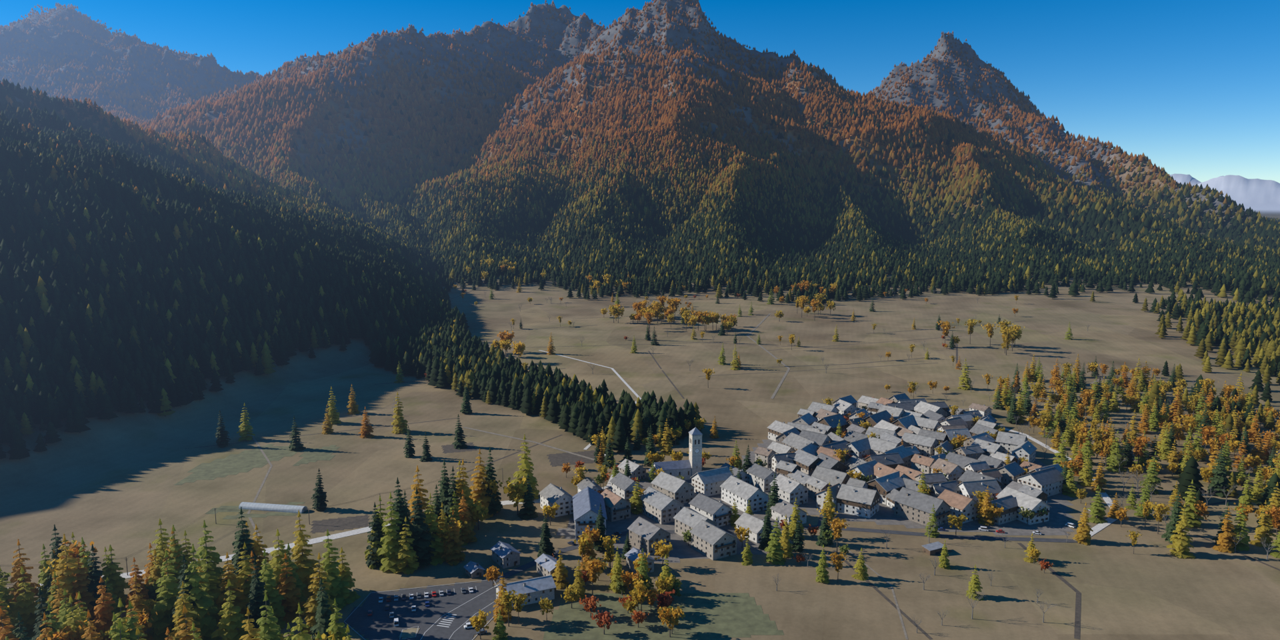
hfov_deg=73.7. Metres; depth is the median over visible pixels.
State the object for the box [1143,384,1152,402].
larch tree
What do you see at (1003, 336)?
golden aspen
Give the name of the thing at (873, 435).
golden poplar
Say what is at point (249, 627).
larch tree
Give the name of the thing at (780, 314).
golden birch
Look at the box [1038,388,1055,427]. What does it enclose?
larch tree
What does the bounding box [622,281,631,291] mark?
golden aspen
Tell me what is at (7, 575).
green broadleaf
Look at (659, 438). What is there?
larch tree
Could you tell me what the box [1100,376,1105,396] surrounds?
larch tree
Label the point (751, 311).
larch tree
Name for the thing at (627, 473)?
spruce tree
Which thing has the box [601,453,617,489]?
track branch
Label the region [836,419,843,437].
larch tree
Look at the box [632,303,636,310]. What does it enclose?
golden aspen
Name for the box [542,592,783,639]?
green plot
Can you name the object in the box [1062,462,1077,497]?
larch tree
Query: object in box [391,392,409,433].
larch tree
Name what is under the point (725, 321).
golden aspen
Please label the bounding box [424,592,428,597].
parked car
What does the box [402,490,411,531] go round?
spruce tree
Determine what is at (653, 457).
golden aspen
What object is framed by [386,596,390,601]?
parked car
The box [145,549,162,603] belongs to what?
larch tree
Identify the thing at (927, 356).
larch tree
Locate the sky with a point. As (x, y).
(1193, 87)
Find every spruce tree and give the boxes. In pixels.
[12,611,31,639]
[31,585,53,639]
[42,524,64,581]
[44,552,63,604]
[86,543,110,620]
[169,554,197,627]
[214,409,230,447]
[230,506,262,589]
[243,557,270,639]
[288,416,305,451]
[309,577,335,639]
[310,468,328,511]
[365,502,383,567]
[390,477,411,544]
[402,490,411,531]
[403,424,415,457]
[405,487,435,567]
[419,431,432,461]
[430,484,447,533]
[437,460,452,515]
[444,466,462,521]
[452,414,467,449]
[460,382,472,413]
[461,282,465,293]
[471,277,475,289]
[482,447,503,515]
[517,474,538,519]
[536,513,555,557]
[593,435,604,463]
[593,504,607,551]
[602,434,614,467]
[621,436,633,461]
[621,532,631,559]
[624,456,631,477]
[632,425,641,449]
[641,408,650,439]
[644,286,649,299]
[644,322,651,339]
[644,425,659,467]
[650,326,659,345]
[651,402,657,424]
[670,419,679,444]
[715,291,719,303]
[718,317,725,335]
[733,332,737,343]
[736,466,741,479]
[742,444,753,473]
[758,504,772,549]
[764,472,779,516]
[791,518,804,551]
[815,508,833,546]
[869,296,875,311]
[935,315,940,329]
[948,331,955,347]
[992,384,1005,409]
[1005,387,1019,423]
[1011,364,1021,391]
[1022,386,1032,415]
[1055,409,1068,439]
[1060,451,1073,491]
[1064,372,1071,391]
[1066,382,1078,417]
[1075,364,1087,393]
[1090,358,1099,377]
[1094,377,1105,407]
[1106,376,1115,403]
[1106,389,1113,409]
[1107,360,1117,383]
[1122,428,1135,466]
[1145,435,1161,473]
[1146,372,1155,391]
[1156,392,1164,415]
[1161,488,1185,543]
[1164,398,1170,419]
[1167,364,1176,387]
[1168,420,1177,453]
[1174,448,1185,474]
[1183,386,1193,409]
[1197,404,1211,432]
[1207,443,1229,497]
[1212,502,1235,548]
[1236,393,1243,416]
[1236,424,1250,459]
[1238,430,1250,453]
[1265,446,1276,470]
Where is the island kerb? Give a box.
[399,626,418,639]
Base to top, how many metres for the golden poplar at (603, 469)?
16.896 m
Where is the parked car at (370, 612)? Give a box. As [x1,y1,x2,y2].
[368,610,372,615]
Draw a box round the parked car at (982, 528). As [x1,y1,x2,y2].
[978,526,987,531]
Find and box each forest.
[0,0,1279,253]
[0,78,1279,303]
[0,111,1279,507]
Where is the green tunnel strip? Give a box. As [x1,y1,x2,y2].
[222,510,308,519]
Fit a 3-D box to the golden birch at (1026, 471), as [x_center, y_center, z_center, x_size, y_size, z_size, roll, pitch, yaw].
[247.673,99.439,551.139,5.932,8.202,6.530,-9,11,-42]
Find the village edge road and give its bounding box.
[1000,426,1118,540]
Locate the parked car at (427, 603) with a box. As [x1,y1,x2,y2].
[425,601,429,607]
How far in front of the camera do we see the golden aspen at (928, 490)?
501.59 m
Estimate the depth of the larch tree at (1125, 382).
820.64 m
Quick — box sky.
[0,0,1279,183]
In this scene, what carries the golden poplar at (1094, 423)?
on the terrain at (102, 484)
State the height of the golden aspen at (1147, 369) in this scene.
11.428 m
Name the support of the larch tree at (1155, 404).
on the terrain at (102, 484)
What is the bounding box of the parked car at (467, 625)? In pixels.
[464,622,475,629]
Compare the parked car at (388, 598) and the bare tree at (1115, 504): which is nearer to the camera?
the parked car at (388, 598)
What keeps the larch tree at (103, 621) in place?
on the terrain at (102, 484)
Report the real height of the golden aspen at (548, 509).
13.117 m
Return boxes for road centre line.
[420,583,499,639]
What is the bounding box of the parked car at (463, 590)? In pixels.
[461,588,465,593]
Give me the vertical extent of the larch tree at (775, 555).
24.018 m
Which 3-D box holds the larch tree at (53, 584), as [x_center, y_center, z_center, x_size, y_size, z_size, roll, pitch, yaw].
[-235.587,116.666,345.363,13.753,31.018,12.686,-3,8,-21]
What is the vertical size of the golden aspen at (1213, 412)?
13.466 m
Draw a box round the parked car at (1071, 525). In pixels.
[1064,522,1075,527]
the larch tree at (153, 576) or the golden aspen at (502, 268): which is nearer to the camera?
the larch tree at (153, 576)
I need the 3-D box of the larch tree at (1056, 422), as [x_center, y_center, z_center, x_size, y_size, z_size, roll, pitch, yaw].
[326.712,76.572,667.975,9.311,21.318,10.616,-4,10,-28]
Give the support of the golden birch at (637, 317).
on the terrain at (102, 484)
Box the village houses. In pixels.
[463,392,1066,607]
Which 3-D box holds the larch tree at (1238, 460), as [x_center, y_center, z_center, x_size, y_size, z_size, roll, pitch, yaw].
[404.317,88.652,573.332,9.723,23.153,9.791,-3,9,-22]
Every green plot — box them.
[173,444,309,485]
[205,502,304,513]
[292,445,339,465]
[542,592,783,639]
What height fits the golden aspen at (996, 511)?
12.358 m
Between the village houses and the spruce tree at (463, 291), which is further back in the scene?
the spruce tree at (463, 291)
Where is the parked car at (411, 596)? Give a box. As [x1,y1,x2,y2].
[409,593,413,599]
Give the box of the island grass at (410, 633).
[398,628,419,639]
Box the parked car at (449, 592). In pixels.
[446,589,450,595]
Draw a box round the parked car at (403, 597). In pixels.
[402,594,405,599]
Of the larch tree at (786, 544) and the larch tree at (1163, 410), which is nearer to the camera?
the larch tree at (786, 544)
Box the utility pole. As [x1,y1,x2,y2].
[124,557,127,575]
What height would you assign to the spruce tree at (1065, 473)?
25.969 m
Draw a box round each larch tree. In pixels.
[0,566,23,627]
[0,578,15,623]
[0,587,21,633]
[0,598,16,637]
[0,601,17,639]
[0,606,19,639]
[7,538,40,617]
[12,566,45,639]
[35,544,53,607]
[36,612,54,639]
[39,602,63,639]
[45,534,89,615]
[45,571,69,625]
[46,574,63,617]
[49,579,67,637]
[56,588,75,638]
[62,594,87,639]
[66,532,90,576]
[67,548,97,630]
[70,591,88,630]
[74,592,93,631]
[78,537,92,578]
[81,610,103,639]
[92,576,115,639]
[100,546,124,596]
[102,544,130,611]
[102,576,123,619]
[108,612,125,637]
[110,597,129,639]
[112,618,129,639]
[124,557,151,612]
[124,600,145,639]
[125,600,147,639]
[126,572,153,639]
[135,626,145,639]
[141,542,155,583]
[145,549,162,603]
[148,518,170,578]
[148,549,181,639]
[151,569,173,631]
[152,532,167,598]
[155,527,185,603]
[164,626,173,639]
[166,524,193,597]
[168,581,203,639]
[174,543,219,639]
[174,604,201,639]
[180,530,198,578]
[190,621,201,639]
[194,519,227,597]
[196,558,205,597]
[199,549,223,623]
[210,579,248,639]
[214,551,250,626]
[235,542,256,618]
[236,402,255,441]
[238,522,263,579]
[239,606,260,639]
[246,550,261,583]
[252,524,275,578]
[254,592,280,639]
[258,549,285,628]
[266,528,303,609]
[269,608,283,637]
[276,542,307,610]
[276,552,305,623]
[283,622,294,639]
[290,510,321,598]
[290,602,312,639]
[300,552,339,631]
[314,529,351,608]
[315,630,321,639]
[321,404,333,434]
[325,387,341,424]
[326,598,349,639]
[331,633,335,639]
[336,546,361,603]
[345,624,351,639]
[346,384,359,414]
[358,406,374,438]
[364,496,387,569]
[364,520,379,568]
[376,491,402,572]
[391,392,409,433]
[393,516,419,574]
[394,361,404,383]
[407,465,438,533]
[423,492,445,565]
[437,503,449,554]
[441,510,466,565]
[446,491,459,523]
[448,498,467,546]
[452,459,473,524]
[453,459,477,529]
[458,489,477,543]
[469,448,497,518]
[488,288,494,299]
[492,571,511,622]
[492,608,507,639]
[510,434,539,501]
[516,280,521,292]
[545,332,555,354]
[552,550,568,589]
[570,559,585,599]
[579,526,597,571]
[596,444,605,465]
[600,426,607,453]
[606,446,615,467]
[608,546,625,593]
[610,293,615,301]
[610,458,619,477]
[614,291,620,306]
[628,477,643,514]
[630,336,637,353]
[632,548,653,599]
[648,460,656,482]
[656,425,664,447]
[656,554,674,595]
[659,418,675,455]
[680,312,684,323]
[689,304,694,315]
[690,325,697,339]
[710,415,719,438]
[717,342,727,365]
[728,499,739,527]
[729,464,733,474]
[730,344,739,369]
[730,440,742,469]
[736,304,743,316]
[736,352,741,367]
[741,536,753,565]
[744,499,753,515]
[748,302,753,315]
[756,332,761,344]
[764,516,785,565]
[766,286,775,304]
[778,515,793,558]
[786,497,804,539]
[796,336,801,346]
[815,544,829,583]
[821,482,835,517]
[832,326,839,341]
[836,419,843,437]
[850,308,856,320]
[851,548,868,580]
[890,413,893,423]
[911,317,916,329]
[916,468,929,495]
[924,348,929,359]
[924,503,940,537]
[938,540,950,569]
[955,356,961,369]
[957,358,973,389]
[965,564,984,600]
[977,485,995,525]
[992,382,999,401]
[994,376,1003,399]
[998,374,1015,404]
[999,377,1009,405]
[1004,384,1012,407]
[1004,450,1011,464]
[1011,372,1021,393]
[1013,387,1027,423]
[1016,377,1031,411]
[1021,361,1029,379]
[1021,362,1031,382]
[1021,370,1029,388]
[1023,532,1035,562]
[1028,354,1036,381]
[1028,397,1039,419]
[1030,365,1046,395]
[1032,357,1043,381]
[1036,373,1041,384]
[1036,378,1047,401]
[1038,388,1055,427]
[1038,404,1051,435]
[1042,411,1055,438]
[1048,359,1061,388]
[1049,422,1061,450]
[1052,405,1061,431]
[1052,432,1068,469]
[1054,394,1065,414]
[1054,402,1062,421]
[1058,385,1070,411]
[1060,368,1064,381]
[1060,398,1072,421]
[1061,420,1074,447]
[1062,374,1075,401]
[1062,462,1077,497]
[1064,321,1073,339]
[1064,368,1075,391]
[1065,415,1071,429]
[1066,398,1081,426]
[1067,413,1071,429]
[1067,414,1077,445]
[1068,436,1079,457]
[1070,368,1077,387]
[1072,353,1081,377]
[1072,442,1081,471]
[1072,502,1093,545]
[1073,387,1078,404]
[1073,444,1085,476]
[1074,371,1079,383]
[1076,416,1092,452]
[1077,394,1083,405]
[1077,452,1094,486]
[1079,430,1095,465]
[1083,456,1095,481]
[1086,376,1101,409]
[1086,392,1098,415]
[1086,485,1107,523]
[1090,457,1108,492]
[1090,488,1105,518]
[1091,401,1101,423]
[1096,389,1109,415]
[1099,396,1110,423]
[1099,419,1111,456]
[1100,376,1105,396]
[1100,418,1105,437]
[1102,375,1109,399]
[1104,416,1115,438]
[1104,430,1123,472]
[1104,436,1115,465]
[1106,492,1119,519]
[1107,384,1119,411]
[1109,424,1117,447]
[1116,372,1125,394]
[1118,439,1129,471]
[1119,362,1130,387]
[1120,422,1129,441]
[1123,409,1141,446]
[1124,373,1135,398]
[1124,483,1137,509]
[1128,358,1145,389]
[1129,384,1141,411]
[1130,372,1139,395]
[1132,430,1148,466]
[1134,479,1152,519]
[1136,370,1145,391]
[1136,404,1150,433]
[1138,385,1151,414]
[1139,451,1163,493]
[1142,360,1151,390]
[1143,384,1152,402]
[1144,374,1153,397]
[1146,404,1159,430]
[1148,397,1157,418]
[1148,400,1160,431]
[1153,420,1169,455]
[1157,424,1174,460]
[1158,399,1169,427]
[1164,439,1179,468]
[1166,406,1184,439]
[1166,502,1195,558]
[1167,390,1183,423]
[1168,380,1184,416]
[1168,481,1181,506]
[1177,493,1184,515]
[1178,440,1191,477]
[1180,424,1194,452]
[1180,480,1203,527]
[1184,384,1200,416]
[1184,436,1194,457]
[1190,423,1206,461]
[1193,389,1210,430]
[1198,384,1207,409]
[1203,440,1221,481]
[1204,385,1214,404]
[1208,403,1214,424]
[1210,405,1220,437]
[1212,506,1238,553]
[1215,416,1225,445]
[1218,380,1226,403]
[1220,435,1232,475]
[1224,398,1231,412]
[1225,420,1239,452]
[1231,405,1241,435]
[1232,373,1244,403]
[1232,436,1249,469]
[1232,500,1250,551]
[1234,454,1248,485]
[1234,473,1256,511]
[1236,387,1247,411]
[1240,387,1254,415]
[1242,405,1257,437]
[1246,410,1261,442]
[1249,463,1265,502]
[1250,428,1267,463]
[1250,500,1275,547]
[1260,454,1279,497]
[1262,430,1275,463]
[1262,468,1272,488]
[1266,432,1278,459]
[1268,482,1279,525]
[1268,532,1279,558]
[1275,409,1279,425]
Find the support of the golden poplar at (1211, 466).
on the terrain at (102, 484)
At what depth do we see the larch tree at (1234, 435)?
611.82 m
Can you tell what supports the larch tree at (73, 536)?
on the terrain at (102, 484)
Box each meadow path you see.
[462,426,594,460]
[538,350,641,449]
[746,313,789,398]
[962,374,1111,409]
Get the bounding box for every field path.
[247,435,272,548]
[838,542,907,639]
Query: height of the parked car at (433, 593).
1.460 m
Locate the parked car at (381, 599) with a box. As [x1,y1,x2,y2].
[378,596,383,602]
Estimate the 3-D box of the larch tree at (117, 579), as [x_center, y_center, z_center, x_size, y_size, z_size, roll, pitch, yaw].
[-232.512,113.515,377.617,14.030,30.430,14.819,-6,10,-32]
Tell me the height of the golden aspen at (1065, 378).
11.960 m
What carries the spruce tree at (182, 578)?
on the terrain at (102, 484)
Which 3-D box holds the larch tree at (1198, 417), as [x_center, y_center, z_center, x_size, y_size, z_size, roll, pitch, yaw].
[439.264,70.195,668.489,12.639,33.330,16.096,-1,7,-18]
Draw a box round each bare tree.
[772,574,780,590]
[802,552,812,566]
[881,527,893,547]
[910,614,921,633]
[919,572,930,589]
[923,520,939,543]
[930,556,939,575]
[936,610,947,625]
[966,588,985,619]
[967,378,975,392]
[986,572,994,585]
[998,532,1011,547]
[1013,414,1019,425]
[1031,396,1042,415]
[1034,589,1043,603]
[1035,599,1055,622]
[1040,428,1053,446]
[1040,443,1054,459]
[1046,378,1055,395]
[1064,529,1074,541]
[1108,500,1122,507]
[1112,452,1127,472]
[1117,470,1137,494]
[1117,493,1129,506]
[1130,469,1146,490]
[1131,474,1147,496]
[1147,482,1159,501]
[1160,511,1171,524]
[1199,486,1216,509]
[1216,484,1238,505]
[1230,532,1245,552]
[1234,449,1247,462]
[1260,536,1275,560]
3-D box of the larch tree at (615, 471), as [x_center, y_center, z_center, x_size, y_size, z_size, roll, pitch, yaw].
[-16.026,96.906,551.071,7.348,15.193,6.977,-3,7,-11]
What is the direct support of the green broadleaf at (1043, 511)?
on the terrain at (102, 484)
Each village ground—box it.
[556,479,791,562]
[741,399,1073,535]
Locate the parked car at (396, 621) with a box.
[394,618,398,626]
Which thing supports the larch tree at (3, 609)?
on the terrain at (102, 484)
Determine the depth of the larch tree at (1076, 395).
751.87 m
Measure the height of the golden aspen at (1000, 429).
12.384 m
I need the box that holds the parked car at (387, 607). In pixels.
[384,604,389,609]
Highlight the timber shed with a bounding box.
[921,541,951,555]
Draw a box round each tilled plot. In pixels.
[310,514,369,533]
[441,442,477,453]
[546,450,595,466]
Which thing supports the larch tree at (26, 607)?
on the terrain at (102, 484)
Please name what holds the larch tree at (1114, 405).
on the terrain at (102, 484)
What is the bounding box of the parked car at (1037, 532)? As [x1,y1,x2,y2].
[1032,530,1041,534]
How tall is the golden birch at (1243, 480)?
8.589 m
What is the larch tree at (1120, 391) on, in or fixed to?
on the terrain at (102, 484)
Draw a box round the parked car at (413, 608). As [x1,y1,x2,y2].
[411,605,415,611]
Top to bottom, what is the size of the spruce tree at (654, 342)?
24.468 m
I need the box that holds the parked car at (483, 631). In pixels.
[476,629,487,634]
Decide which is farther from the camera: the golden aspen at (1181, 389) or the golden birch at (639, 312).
the golden birch at (639, 312)
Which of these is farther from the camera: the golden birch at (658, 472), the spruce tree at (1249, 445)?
the spruce tree at (1249, 445)
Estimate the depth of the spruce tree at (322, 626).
333.69 m
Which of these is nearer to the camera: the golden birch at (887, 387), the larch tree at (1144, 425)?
the larch tree at (1144, 425)
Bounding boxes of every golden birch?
[141,598,157,617]
[452,284,457,288]
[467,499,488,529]
[483,565,501,586]
[490,338,501,349]
[526,296,533,301]
[560,584,580,608]
[570,475,580,491]
[600,308,607,317]
[602,551,615,566]
[607,568,625,578]
[623,597,639,617]
[626,589,645,609]
[629,313,635,323]
[633,313,642,323]
[636,309,643,320]
[641,437,648,449]
[650,434,659,446]
[651,309,658,321]
[654,468,665,475]
[658,313,663,319]
[672,575,681,587]
[678,306,686,312]
[702,450,711,463]
[720,320,733,334]
[772,285,779,293]
[774,310,783,317]
[802,306,811,316]
[816,302,824,314]
[819,286,823,292]
[822,288,831,293]
[845,413,851,418]
[884,384,891,389]
[907,387,911,395]
[943,385,949,392]
[950,335,960,347]
[1000,341,1011,353]
[1023,468,1027,473]
[1055,402,1066,415]
[1074,488,1087,503]
[1091,442,1103,458]
[1114,368,1121,378]
[1120,365,1129,372]
[1128,464,1143,479]
[1142,458,1162,472]
[1156,380,1164,385]
[1167,462,1179,476]
[1174,378,1187,387]
[1174,432,1185,444]
[1176,450,1189,459]
[1183,414,1193,417]
[1184,400,1191,409]
[1191,448,1202,459]
[1200,448,1209,461]
[1227,440,1239,456]
[1236,476,1251,489]
[1243,454,1261,473]
[1252,465,1269,484]
[1261,466,1275,480]
[1264,406,1278,418]
[1272,424,1279,434]
[1274,440,1279,453]
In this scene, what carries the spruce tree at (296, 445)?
on the terrain at (102, 484)
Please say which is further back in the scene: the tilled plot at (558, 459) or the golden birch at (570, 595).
the tilled plot at (558, 459)
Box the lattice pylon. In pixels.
[392,398,403,425]
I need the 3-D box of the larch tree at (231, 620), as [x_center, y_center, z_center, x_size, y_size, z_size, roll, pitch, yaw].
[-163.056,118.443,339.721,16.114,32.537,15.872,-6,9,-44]
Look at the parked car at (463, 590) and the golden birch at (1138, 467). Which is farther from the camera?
the golden birch at (1138, 467)
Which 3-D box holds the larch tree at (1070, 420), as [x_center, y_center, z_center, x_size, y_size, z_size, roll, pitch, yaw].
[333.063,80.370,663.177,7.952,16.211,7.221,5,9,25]
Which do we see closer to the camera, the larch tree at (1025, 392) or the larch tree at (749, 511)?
the larch tree at (749, 511)
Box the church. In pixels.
[648,424,702,479]
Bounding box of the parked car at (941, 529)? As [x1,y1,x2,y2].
[938,527,945,531]
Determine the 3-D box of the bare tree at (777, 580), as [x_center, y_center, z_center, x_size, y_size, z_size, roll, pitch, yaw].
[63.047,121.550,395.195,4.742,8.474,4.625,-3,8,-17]
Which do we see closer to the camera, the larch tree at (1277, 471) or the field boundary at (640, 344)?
the larch tree at (1277, 471)
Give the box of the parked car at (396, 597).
[394,595,398,600]
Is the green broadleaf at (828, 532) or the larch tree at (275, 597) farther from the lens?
the green broadleaf at (828, 532)
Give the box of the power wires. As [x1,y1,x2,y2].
[0,468,503,566]
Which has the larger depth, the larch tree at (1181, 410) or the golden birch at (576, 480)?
the larch tree at (1181, 410)
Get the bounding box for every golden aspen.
[176,608,209,621]
[279,633,299,639]
[315,630,345,639]
[435,518,467,547]
[469,609,491,639]
[480,270,489,283]
[496,330,514,352]
[500,264,506,275]
[500,338,511,356]
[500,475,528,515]
[506,261,516,267]
[506,266,515,272]
[510,341,525,359]
[521,362,527,367]
[538,596,553,621]
[542,502,559,525]
[561,462,570,477]
[580,525,601,549]
[592,280,600,289]
[608,304,617,322]
[611,306,624,323]
[614,279,623,287]
[620,570,642,596]
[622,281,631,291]
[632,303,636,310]
[633,552,650,571]
[640,306,653,323]
[645,451,658,463]
[650,304,661,318]
[651,539,672,566]
[653,573,675,594]
[656,452,665,461]
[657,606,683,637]
[662,305,675,323]
[666,313,674,327]
[668,425,682,445]
[668,450,683,460]
[682,308,691,317]
[684,418,691,433]
[687,314,698,331]
[693,418,706,429]
[700,313,711,329]
[700,314,712,330]
[701,310,711,327]
[706,311,719,329]
[720,313,731,321]
[720,318,731,333]
[728,316,737,331]
[734,525,751,547]
[776,358,782,365]
[778,296,783,304]
[790,284,797,290]
[825,299,835,315]
[830,282,837,291]
[830,284,836,293]
[846,469,861,479]
[858,420,871,429]
[884,351,891,357]
[918,484,930,494]
[927,380,937,389]
[947,512,967,535]
[972,415,981,425]
[974,501,993,521]
[983,430,997,439]
[987,503,1003,525]
[993,426,1005,431]
[996,376,1009,387]
[1001,334,1014,349]
[1011,328,1022,346]
[1012,308,1018,316]
[1018,456,1027,465]
[1026,415,1041,432]
[1028,546,1040,563]
[1050,369,1060,376]
[1050,392,1060,409]
[1063,375,1070,383]
[1070,418,1085,428]
[1086,362,1098,377]
[1102,392,1113,399]
[1111,376,1125,393]
[1114,507,1129,527]
[1119,394,1135,410]
[1126,395,1135,409]
[1129,368,1141,377]
[1141,366,1150,372]
[1151,368,1160,379]
[1156,412,1169,429]
[1158,387,1166,399]
[1162,380,1173,395]
[1168,423,1185,439]
[1172,385,1185,395]
[1182,421,1197,439]
[1190,497,1209,519]
[1200,464,1215,491]
[1203,404,1211,412]
[1208,387,1216,395]
[1211,409,1220,420]
[1215,395,1233,409]
[1220,410,1237,421]
[1230,394,1245,405]
[1234,419,1246,432]
[1238,409,1245,419]
[1242,422,1251,437]
[1254,504,1273,519]
[1261,430,1278,442]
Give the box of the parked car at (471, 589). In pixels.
[468,587,473,592]
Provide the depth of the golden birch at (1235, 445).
600.23 m
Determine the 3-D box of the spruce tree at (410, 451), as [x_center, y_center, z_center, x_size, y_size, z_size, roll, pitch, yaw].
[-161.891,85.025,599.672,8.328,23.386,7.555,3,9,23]
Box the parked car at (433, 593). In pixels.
[432,591,435,596]
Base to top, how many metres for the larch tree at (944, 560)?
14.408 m
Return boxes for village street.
[490,517,1121,582]
[817,510,823,526]
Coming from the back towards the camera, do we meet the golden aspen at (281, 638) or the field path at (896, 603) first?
the field path at (896, 603)
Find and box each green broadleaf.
[0,571,10,581]
[142,578,162,600]
[225,565,263,589]
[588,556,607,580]
[594,474,606,486]
[614,576,629,595]
[638,579,653,585]
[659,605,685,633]
[668,582,681,600]
[676,474,684,479]
[681,528,691,545]
[754,456,767,466]
[820,526,833,545]
[838,544,850,556]
[859,473,871,481]
[861,406,867,409]
[1018,506,1035,523]
[1038,506,1047,517]
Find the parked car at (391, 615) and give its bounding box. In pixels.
[389,612,393,617]
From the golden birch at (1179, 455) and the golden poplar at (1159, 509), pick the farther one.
the golden birch at (1179, 455)
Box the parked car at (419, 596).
[416,592,421,598]
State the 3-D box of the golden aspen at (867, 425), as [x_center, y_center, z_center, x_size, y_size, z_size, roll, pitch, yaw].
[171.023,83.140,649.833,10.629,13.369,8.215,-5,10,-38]
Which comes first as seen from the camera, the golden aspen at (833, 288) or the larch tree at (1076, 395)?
the larch tree at (1076, 395)
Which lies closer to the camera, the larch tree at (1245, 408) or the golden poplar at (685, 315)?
the larch tree at (1245, 408)
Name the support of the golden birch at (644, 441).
on the terrain at (102, 484)
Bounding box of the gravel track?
[34,498,540,587]
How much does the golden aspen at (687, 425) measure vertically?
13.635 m
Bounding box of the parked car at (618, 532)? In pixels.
[614,530,621,534]
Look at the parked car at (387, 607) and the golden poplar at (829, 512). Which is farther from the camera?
the golden poplar at (829, 512)
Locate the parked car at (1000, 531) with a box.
[996,529,1004,533]
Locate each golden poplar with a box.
[38,556,91,577]
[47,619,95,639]
[58,540,98,565]
[100,619,147,639]
[126,608,157,638]
[459,292,464,301]
[466,266,471,273]
[485,259,495,267]
[485,479,501,501]
[494,589,521,626]
[502,259,509,266]
[510,318,515,328]
[510,593,527,623]
[540,272,546,278]
[556,316,562,326]
[572,465,587,481]
[574,531,593,562]
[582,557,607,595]
[586,274,593,282]
[588,432,605,447]
[595,464,610,489]
[598,534,620,568]
[602,274,613,284]
[611,304,621,320]
[632,302,644,312]
[632,578,649,613]
[638,488,644,498]
[641,300,649,317]
[642,309,655,327]
[642,311,654,331]
[642,587,660,615]
[652,300,662,323]
[656,295,667,313]
[663,298,679,309]
[672,298,683,319]
[680,312,690,330]
[691,310,706,330]
[698,331,705,341]
[702,368,715,387]
[710,312,721,329]
[726,454,740,465]
[778,335,783,344]
[788,334,795,349]
[793,300,800,313]
[796,295,808,317]
[798,282,804,293]
[800,280,812,290]
[807,298,821,320]
[812,283,819,288]
[813,293,826,315]
[816,505,837,525]
[822,397,834,405]
[827,551,846,582]
[828,517,849,552]
[833,448,848,462]
[856,412,866,419]
[867,432,879,438]
[872,323,877,333]
[907,381,917,398]
[908,344,915,357]
[932,468,942,473]
[934,446,944,453]
[936,320,955,343]
[949,355,955,365]
[949,405,959,415]
[949,437,963,453]
[951,434,969,447]
[964,318,977,343]
[972,490,993,503]
[981,322,997,345]
[982,373,992,390]
[994,319,1013,331]
[999,328,1017,355]
[1004,405,1010,413]
[1006,324,1024,351]
[1014,295,1018,303]
[1028,382,1045,408]
[1036,411,1057,437]
[1052,379,1066,395]
[1052,385,1068,399]
[1060,459,1083,477]
[1061,362,1073,373]
[1061,368,1072,381]
[1068,422,1089,445]
[1074,402,1088,419]
[1074,431,1087,449]
[1079,388,1096,416]
[1085,426,1107,456]
[1087,418,1102,440]
[1090,383,1099,393]
[1098,363,1109,379]
[1099,437,1118,467]
[1102,384,1117,392]
[1125,530,1142,553]
[1127,434,1155,464]
[1138,402,1153,421]
[1138,500,1156,527]
[1150,503,1170,533]
[1158,384,1167,394]
[1162,422,1179,435]
[1176,414,1203,441]
[1188,394,1207,416]
[1198,378,1218,402]
[1198,410,1214,422]
[1198,424,1217,449]
[1204,437,1221,455]
[1208,462,1229,469]
[1212,432,1237,458]
[1221,384,1234,398]
[1221,420,1233,428]
[1230,502,1258,528]
[1240,393,1255,402]
[1255,410,1270,427]
[1264,504,1279,540]
[1272,450,1279,467]
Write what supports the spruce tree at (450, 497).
on the terrain at (102, 484)
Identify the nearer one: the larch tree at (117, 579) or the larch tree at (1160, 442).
the larch tree at (117, 579)
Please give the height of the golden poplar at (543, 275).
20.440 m
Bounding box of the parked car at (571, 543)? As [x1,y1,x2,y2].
[567,540,575,545]
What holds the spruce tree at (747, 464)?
on the terrain at (102, 484)
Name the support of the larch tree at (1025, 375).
on the terrain at (102, 484)
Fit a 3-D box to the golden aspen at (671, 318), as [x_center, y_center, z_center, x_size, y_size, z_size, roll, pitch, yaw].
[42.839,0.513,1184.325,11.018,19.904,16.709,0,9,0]
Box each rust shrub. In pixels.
[574,460,584,468]
[656,602,668,609]
[779,518,788,529]
[792,553,805,563]
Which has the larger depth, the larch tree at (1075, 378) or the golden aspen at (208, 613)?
the larch tree at (1075, 378)
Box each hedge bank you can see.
[374,368,565,384]
[470,324,597,332]
[574,297,754,303]
[627,338,855,349]
[740,357,929,368]
[783,294,929,303]
[872,320,1025,333]
[935,324,957,367]
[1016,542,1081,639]
[1205,498,1239,505]
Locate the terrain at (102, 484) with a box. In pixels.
[0,0,1279,639]
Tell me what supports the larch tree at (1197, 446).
on the terrain at (102, 484)
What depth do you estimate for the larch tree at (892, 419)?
665.38 m
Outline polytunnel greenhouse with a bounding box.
[238,502,307,513]
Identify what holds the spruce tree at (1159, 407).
on the terrain at (102, 484)
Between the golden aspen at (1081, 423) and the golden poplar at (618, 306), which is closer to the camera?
the golden aspen at (1081, 423)
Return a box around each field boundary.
[186,417,458,448]
[456,434,562,475]
[501,341,731,348]
[648,350,684,398]
[698,362,937,376]
[767,336,960,350]
[832,550,933,639]
[1196,534,1279,570]
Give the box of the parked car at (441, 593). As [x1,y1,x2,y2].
[439,590,443,595]

